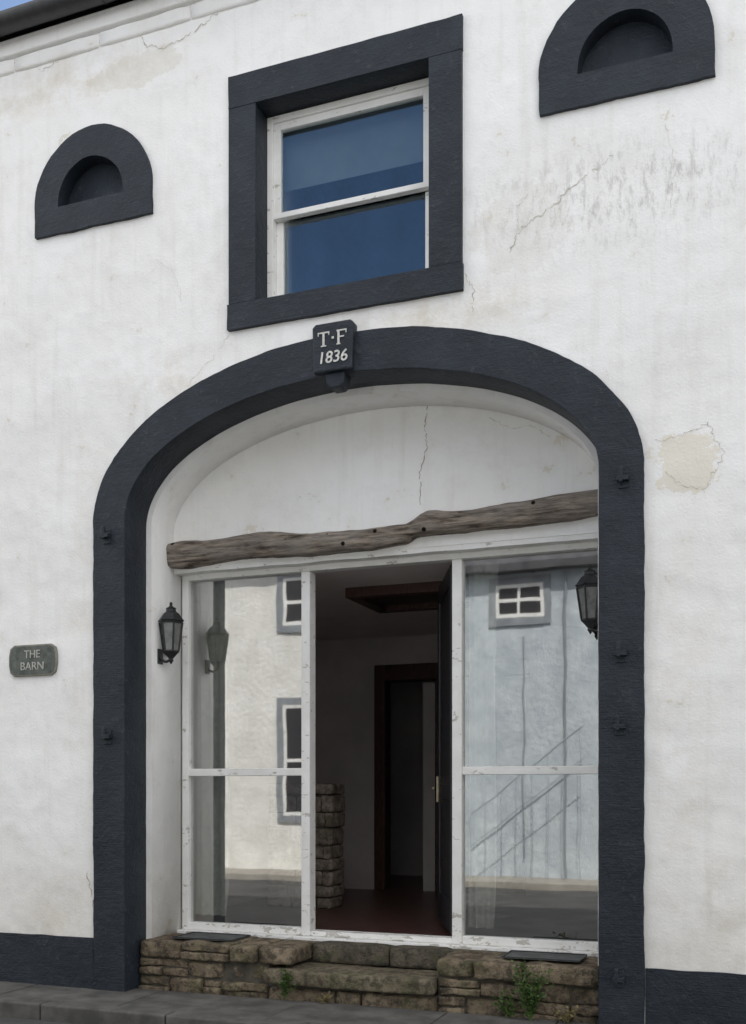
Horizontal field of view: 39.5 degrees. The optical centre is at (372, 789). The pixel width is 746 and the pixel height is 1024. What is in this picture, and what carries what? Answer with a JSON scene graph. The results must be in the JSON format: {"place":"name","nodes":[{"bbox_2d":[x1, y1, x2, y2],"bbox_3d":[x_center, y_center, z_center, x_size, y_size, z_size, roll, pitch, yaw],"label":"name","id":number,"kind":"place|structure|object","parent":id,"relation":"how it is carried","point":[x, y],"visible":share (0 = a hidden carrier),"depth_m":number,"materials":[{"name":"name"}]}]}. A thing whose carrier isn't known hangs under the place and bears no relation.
{"place":"outdoors","nodes":[
{"label":"outdoors","id":0,"kind":"place"},
{"bbox_2d":[0,0,32,10],"label":"sky","id":1,"kind":"structure","parent":0,"point":[4,4],"materials":[{"name":"blue"}]},
{"bbox_2d":[0,1017,70,1023],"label":"road","id":2,"kind":"structure","parent":0,"point":[5,1020],"depth_m":6.80,"materials":[{"name":"grey asphalt"}]},
{"bbox_2d":[0,981,589,1023],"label":"pavement","id":3,"kind":"structure","parent":0,"point":[74,1005],"depth_m":6.74,"materials":[{"name":"grey concrete"}]},
{"bbox_2d":[273,964,296,997],"bbox_3d":[-0.585,1.284,6.925,0.185,0.234,0.075,0,0,32],"label":"weed plant","id":4,"kind":"object","parent":3,"relation":"on","point":[284,988],"visible":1,"depth_m":6.94,"materials":[{"name":"green plant"}]},
{"bbox_2d":[311,991,332,1002],"bbox_3d":[-0.344,1.375,6.864,0.148,0.093,0.067,0,0,9],"label":"weed plant","id":5,"kind":"object","parent":3,"relation":"on","point":[325,999],"visible":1,"depth_m":6.87,"materials":[{"name":"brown plant"}]},
{"bbox_2d":[491,988,521,1017],"bbox_3d":[0.827,1.323,6.407,0.200,0.195,0.091,0,0,21],"label":"weed plant","id":6,"kind":"object","parent":3,"relation":"on","point":[508,1006],"visible":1,"depth_m":6.42,"materials":[{"name":"green plant"}]},
{"bbox_2d":[510,957,554,1020],"bbox_3d":[0.976,1.223,6.320,0.296,0.396,0.123,0,0,21],"label":"weed plant","id":7,"kind":"object","parent":3,"relation":"on","point":[529,997],"visible":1,"depth_m":6.34,"materials":[{"name":"green plant"}]},
{"bbox_2d":[555,1005,578,1022],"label":"weed plant","id":8,"kind":"object","parent":3,"relation":"on","point":[566,1018],"visible":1,"depth_m":6.29,"materials":[{"name":"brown plant"}]},
{"bbox_2d":[193,550,597,640],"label":"hall ceiling","id":9,"kind":"structure","parent":0,"point":[536,592],"depth_m":8.82,"materials":[{"name":"white paint"}]},
{"bbox_2d":[345,579,468,612],"bbox_3d":[0.407,-1.581,8.543,1.050,0.081,0.800,0,0,21],"label":"ceiling hatch","id":10,"kind":"object","parent":9,"relation":"attached to","point":[363,596],"visible":0.5,"depth_m":8.30,"materials":[{"name":"red wood"}]},
{"bbox_2d":[372,594,468,604],"bbox_3d":[0.407,-1.604,8.543,0.850,0.028,0.600,0,0,21],"label":"hatch board","id":11,"kind":"object","parent":10,"relation":"attached to","point":[412,599],"visible":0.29,"depth_m":8.70,"materials":[{"name":"brown wood"}]},
{"bbox_2d":[193,875,597,940],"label":"hall floor","id":12,"kind":"structure","parent":0,"point":[405,904],"depth_m":8.88,"materials":[{"name":"tile"}]},
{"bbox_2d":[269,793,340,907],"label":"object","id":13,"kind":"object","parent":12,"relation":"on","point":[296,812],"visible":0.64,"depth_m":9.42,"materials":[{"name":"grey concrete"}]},
{"bbox_2d":[267,783,344,908],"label":"interior stone pier","id":14,"kind":"structure","parent":12,"relation":"on","point":[330,837],"depth_m":9.40,"materials":[{"name":"stone"}]},
{"bbox_2d":[193,601,597,912],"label":"hall walls","id":15,"kind":"structure","parent":12,"relation":"on","point":[264,705],"depth_m":10.44,"materials":[{"name":"white paint"}]},
{"bbox_2d":[196,582,230,915],"bbox_3d":[-1.218,-0.305,7.968,0.312,2.540,0.053,0,0,21],"label":"curtain","id":16,"kind":"object","parent":15,"relation":"hanging from","point":[213,831],"visible":0.98,"depth_m":7.97,"materials":[{"name":"fabric"}]},
{"bbox_2d":[374,658,530,891],"bbox_3d":[0.836,-0.125,10.866,1.680,2.390,0.250,0,0,21],"label":"door frame","id":17,"kind":"object","parent":15,"relation":"attached to","point":[385,676],"visible":0.62,"depth_m":11.02,"materials":[{"name":"red wood"}]},
{"bbox_2d":[466,677,525,894],"bbox_3d":[1.155,-0.035,10.647,0.830,2.210,0.055,0,0,21],"label":"door","id":18,"kind":"structure","parent":17,"relation":"attached to","point":[510,715],"depth_m":10.55,"materials":[{"name":"white wood"}]},
{"bbox_2d":[468,561,497,928],"bbox_3d":[0.769,-0.305,7.221,0.218,2.540,0.052,0,0,21],"label":"curtain","id":19,"kind":"object","parent":15,"relation":"hanging from","point":[483,579],"visible":0.97,"depth_m":7.22,"materials":[{"name":"fabric"}]},
{"bbox_2d":[391,677,530,875],"bbox_3d":[1.516,-0.275,12.560,2.800,2.690,0.100,0,0,21],"label":"back passage","id":20,"kind":"object","parent":12,"relation":"on","point":[406,778],"depth_m":12.91,"materials":[{"name":"paint"}]},
{"label":"ground","id":21,"kind":"structure","parent":0,"visible":0},
{"bbox_2d":[141,933,598,1021],"bbox_3d":[-0.030,1.305,7.185,3.277,0.430,0.610,0,0,21],"label":"threshold mortar","id":22,"kind":"object","parent":21,"relation":"on","point":[237,972],"visible":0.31,"depth_m":7.11,"materials":[{"name":"concrete"}]},
{"bbox_2d":[172,931,250,941],"bbox_3d":[-1.168,1.065,7.522,0.480,0.011,0.300,0,0,21],"label":"slate slab","id":23,"kind":"object","parent":22,"relation":"on","point":[212,936],"visible":1,"depth_m":7.52,"materials":[{"name":"grey stone"}]},
{"bbox_2d":[264,962,437,994],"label":"step slab","id":24,"kind":"structure","parent":22,"relation":"on","point":[396,980],"depth_m":6.86,"materials":[{"name":"stone"}]},
{"bbox_2d":[138,934,598,1023],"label":"threshold stones","id":25,"kind":"object","parent":22,"relation":"in","point":[494,966],"visible":0.71,"depth_m":6.80,"materials":[{"name":"stone"}]},
{"bbox_2d":[313,941,452,969],"bbox_3d":[0.075,1.151,7.226,1.000,0.145,0.224,0,0,21],"label":"riser stone","id":26,"kind":"object","parent":22,"relation":"on","point":[384,954],"visible":0.84,"depth_m":7.14,"materials":[{"name":"stone"}]},
{"bbox_2d":[177,541,597,956],"bbox_3d":[0.201,-0.273,7.800,3.228,2.745,1.063,0,0,21],"label":"glazed entrance screen","id":27,"kind":"object","parent":22,"relation":"on","point":[453,770],"visible":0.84,"depth_m":7.54,"materials":[{"name":"white paint"}]},
{"bbox_2d":[440,590,448,898],"bbox_3d":[0.557,-0.280,7.732,0.036,2.590,0.930,0,0,-2],"label":"door leaf","id":28,"kind":"structure","parent":27,"relation":"in","point":[444,606],"depth_m":7.79,"materials":[{"name":"paint"}]},
{"bbox_2d":[501,950,586,961],"bbox_3d":[1.096,1.065,6.639,0.500,0.011,0.280,0,0,21],"label":"slate slab","id":29,"kind":"object","parent":22,"relation":"on","point":[546,956],"visible":1,"depth_m":6.62,"materials":[{"name":"grey stone"}]},
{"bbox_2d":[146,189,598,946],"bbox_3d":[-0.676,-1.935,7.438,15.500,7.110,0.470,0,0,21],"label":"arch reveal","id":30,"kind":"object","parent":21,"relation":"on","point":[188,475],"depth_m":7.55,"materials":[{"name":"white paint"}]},
{"bbox_2d":[157,602,183,664],"bbox_3d":[-1.480,-1.144,7.601,0.200,0.457,0.172,0,0,6],"label":"wall lantern","id":31,"kind":"object","parent":30,"relation":"attached to","point":[171,621],"depth_m":7.56,"materials":[{"name":"black metal"}]},
{"bbox_2d":[283,99,422,192],"bbox_3d":[-0.102,-4.365,7.026,1.158,0.431,0.002,0,0,21],"label":"roller blind","id":32,"kind":"object","parent":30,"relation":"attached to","point":[365,143],"visible":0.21,"depth_m":7.04,"materials":[{"name":"blue fabric"}]},
{"bbox_2d":[166,489,597,568],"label":"oak lintel beam","id":33,"kind":"structure","parent":30,"relation":"attached to","point":[552,509],"depth_m":7.13,"materials":[{"name":"brown wood"}]},
{"bbox_2d":[174,406,597,565],"bbox_3d":[0.021,-2.165,7.321,3.240,1.010,0.140,0,0,21],"label":"tympanum","id":34,"kind":"object","parent":30,"relation":"attached to","point":[357,471],"visible":0.84,"depth_m":7.22,"materials":[{"name":"white paint"}]},
{"bbox_2d":[174,516,597,576],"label":"lintel fascia","id":35,"kind":"structure","parent":30,"relation":"attached to","point":[474,547],"depth_m":7.15,"materials":[{"name":"white paint"}]},
{"bbox_2d":[419,406,427,504],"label":"wall crack","id":36,"kind":"structure","parent":30,"relation":"attached to","point":[424,453],"depth_m":7.12,"materials":[{"name":"grey paint"}]},
{"bbox_2d":[575,564,597,633],"bbox_3d":[1.410,-1.234,6.735,0.197,0.457,0.172,0,0,6],"label":"wall lantern","id":37,"kind":"object","parent":30,"relation":"attached to","point":[586,585],"depth_m":6.68,"materials":[{"name":"black metal"}]},
{"bbox_2d":[0,0,745,1023],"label":"front wall","id":38,"kind":"structure","parent":21,"relation":"on","point":[620,276],"depth_m":6.42,"materials":[{"name":"white paint"}]},
{"bbox_2d":[9,643,57,676],"bbox_3d":[-2.483,-0.942,7.587,0.426,0.230,0.028,0,0,21],"label":"name plaque","id":39,"kind":"object","parent":38,"relation":"attached to","point":[33,660],"visible":1,"depth_m":7.57,"materials":[{"name":"stone"}]},
{"bbox_2d":[0,932,92,988],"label":"plinth","id":40,"kind":"structure","parent":38,"relation":"attached to","point":[50,960],"depth_m":7.54,"materials":[{"name":"black paint"}]},
{"bbox_2d":[0,0,115,35],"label":"gutter","id":41,"kind":"object","parent":38,"relation":"attached to","point":[26,15],"depth_m":7.35,"materials":[{"name":"black metal"}]},
{"bbox_2d":[34,124,152,240],"bbox_3d":[-1.981,-4.366,7.449,0.990,0.720,0.128,0,0,21],"label":"lunette surround","id":42,"kind":"object","parent":38,"relation":"attached to","point":[74,158],"visible":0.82,"depth_m":7.40,"materials":[{"name":"black paint"}]},
{"bbox_2d":[69,164,122,203],"bbox_3d":[-1.955,-4.350,7.521,0.640,0.360,0.055,0,0,21],"label":"lunette infill","id":43,"kind":"object","parent":42,"relation":"in","point":[101,180],"visible":0.52,"depth_m":7.50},
{"bbox_2d":[0,0,203,61],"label":"eaves course","id":44,"kind":"object","parent":38,"relation":"attached to","point":[81,27],"depth_m":7.39,"materials":[{"name":"white paint"}]},
{"bbox_2d":[0,0,258,77],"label":"wall head stones","id":45,"kind":"object","parent":38,"relation":"attached to","point":[151,24],"depth_m":7.31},
{"bbox_2d":[142,13,217,48],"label":"wall crack","id":46,"kind":"structure","parent":38,"relation":"attached to","point":[183,38],"depth_m":7.16,"materials":[{"name":"grey paint"}]},
{"bbox_2d":[229,103,266,304],"bbox_3d":[-0.848,-3.925,7.049,0.203,1.315,0.180,0,0,21],"label":"sash surround jamb","id":47,"kind":"object","parent":38,"relation":"attached to","point":[247,202],"visible":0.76,"depth_m":6.97,"materials":[{"name":"black paint"}]},
{"bbox_2d":[313,319,356,374],"bbox_3d":[-0.232,-2.857,6.772,0.289,0.315,0.165,0,0,21],"label":"date keystone","id":48,"kind":"object","parent":38,"relation":"on","point":[347,341],"visible":0.77,"depth_m":6.69,"materials":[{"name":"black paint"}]},
{"bbox_2d":[318,328,346,346],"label":"carved initials","id":49,"kind":"object","parent":48,"relation":"attached to","point":[338,337],"visible":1,"depth_m":6.69,"materials":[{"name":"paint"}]},
{"bbox_2d":[320,349,347,363],"bbox_3d":[-0.253,-2.789,6.689,0.190,0.076,0.004,0,0,21],"label":"date","id":50,"kind":"object","parent":48,"relation":"attached to","point":[337,355],"visible":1,"depth_m":6.68,"materials":[{"name":"paint"}]},
{"bbox_2d":[228,14,462,117],"bbox_3d":[-0.180,-4.694,6.803,1.630,0.217,0.190,0,0,21],"label":"sash surround head","id":51,"kind":"object","parent":38,"relation":"attached to","point":[400,57],"visible":0.89,"depth_m":6.73},
{"bbox_2d":[227,262,463,331],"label":"sash surround sill","id":52,"kind":"structure","parent":38,"relation":"attached to","point":[389,289],"depth_m":6.69,"materials":[{"name":"black paint"}]},
{"bbox_2d":[267,78,428,297],"bbox_3d":[-0.142,-3.924,6.917,1.208,1.315,0.100,0,0,21],"label":"sash window","id":53,"kind":"structure","parent":38,"relation":"attached to","point":[278,126],"depth_m":6.97,"materials":[{"name":"white wood"}]},
{"bbox_2d":[93,327,644,1023],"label":"arch surround","id":54,"kind":"object","parent":38,"relation":"attached to","point":[159,445],"visible":0.87,"depth_m":6.66,"materials":[{"name":"black paint"}]},
{"bbox_2d":[325,371,350,392],"bbox_3d":[-0.228,-2.652,6.775,0.141,0.095,0.116,0,0,21],"label":"keystone drop","id":55,"kind":"object","parent":54,"relation":"attached to","point":[338,382],"visible":1,"depth_m":6.73,"materials":[{"name":"black paint"}]},
{"bbox_2d":[99,466,628,987],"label":"hinge pintles","id":56,"kind":"object","parent":54,"relation":"attached to","point":[619,726],"visible":1,"depth_m":6.08,"materials":[{"name":"black paint"}]},
{"bbox_2d":[429,49,462,267],"bbox_3d":[0.480,-3.925,6.550,0.213,1.315,0.180,0,0,21],"label":"sash surround jamb","id":57,"kind":"object","parent":38,"relation":"attached to","point":[445,158],"visible":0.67,"depth_m":6.46,"materials":[{"name":"black paint"}]},
{"bbox_2d":[510,155,612,251],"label":"wall crack","id":58,"kind":"structure","parent":38,"relation":"attached to","point":[550,207],"depth_m":6.26,"materials":[{"name":"grey paint"}]},
{"bbox_2d":[538,0,715,117],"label":"lunette surround","id":59,"kind":"object","parent":38,"relation":"attached to","point":[581,28],"visible":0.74,"depth_m":6.11,"materials":[{"name":"black paint"}]},
{"bbox_2d":[581,22,672,72],"bbox_3d":[1.521,-4.405,6.215,0.640,0.360,0.055,0,0,21],"label":"lunette infill","id":60,"kind":"object","parent":59,"relation":"in","point":[626,42],"visible":0.57,"depth_m":6.19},
{"bbox_2d":[655,422,725,488],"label":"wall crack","id":61,"kind":"structure","parent":38,"relation":"attached to","point":[715,441],"depth_m":5.96,"materials":[{"name":"beige paint"}]},
{"bbox_2d":[645,968,745,1023],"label":"plinth","id":62,"kind":"structure","parent":38,"relation":"attached to","point":[684,997],"depth_m":5.96,"materials":[{"name":"black paint"}]},
{"bbox_3d":[0.619,-1.985,10.883,15.500,7.010,6.870,0,0,21],"label":"rear and gable walls","id":63,"kind":"object","parent":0,"visible":0},
{"bbox_2d":[0,0,428,290],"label":"roof deck","id":64,"kind":"structure","parent":63,"relation":"on","point":[386,237],"depth_m":12.69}
]}

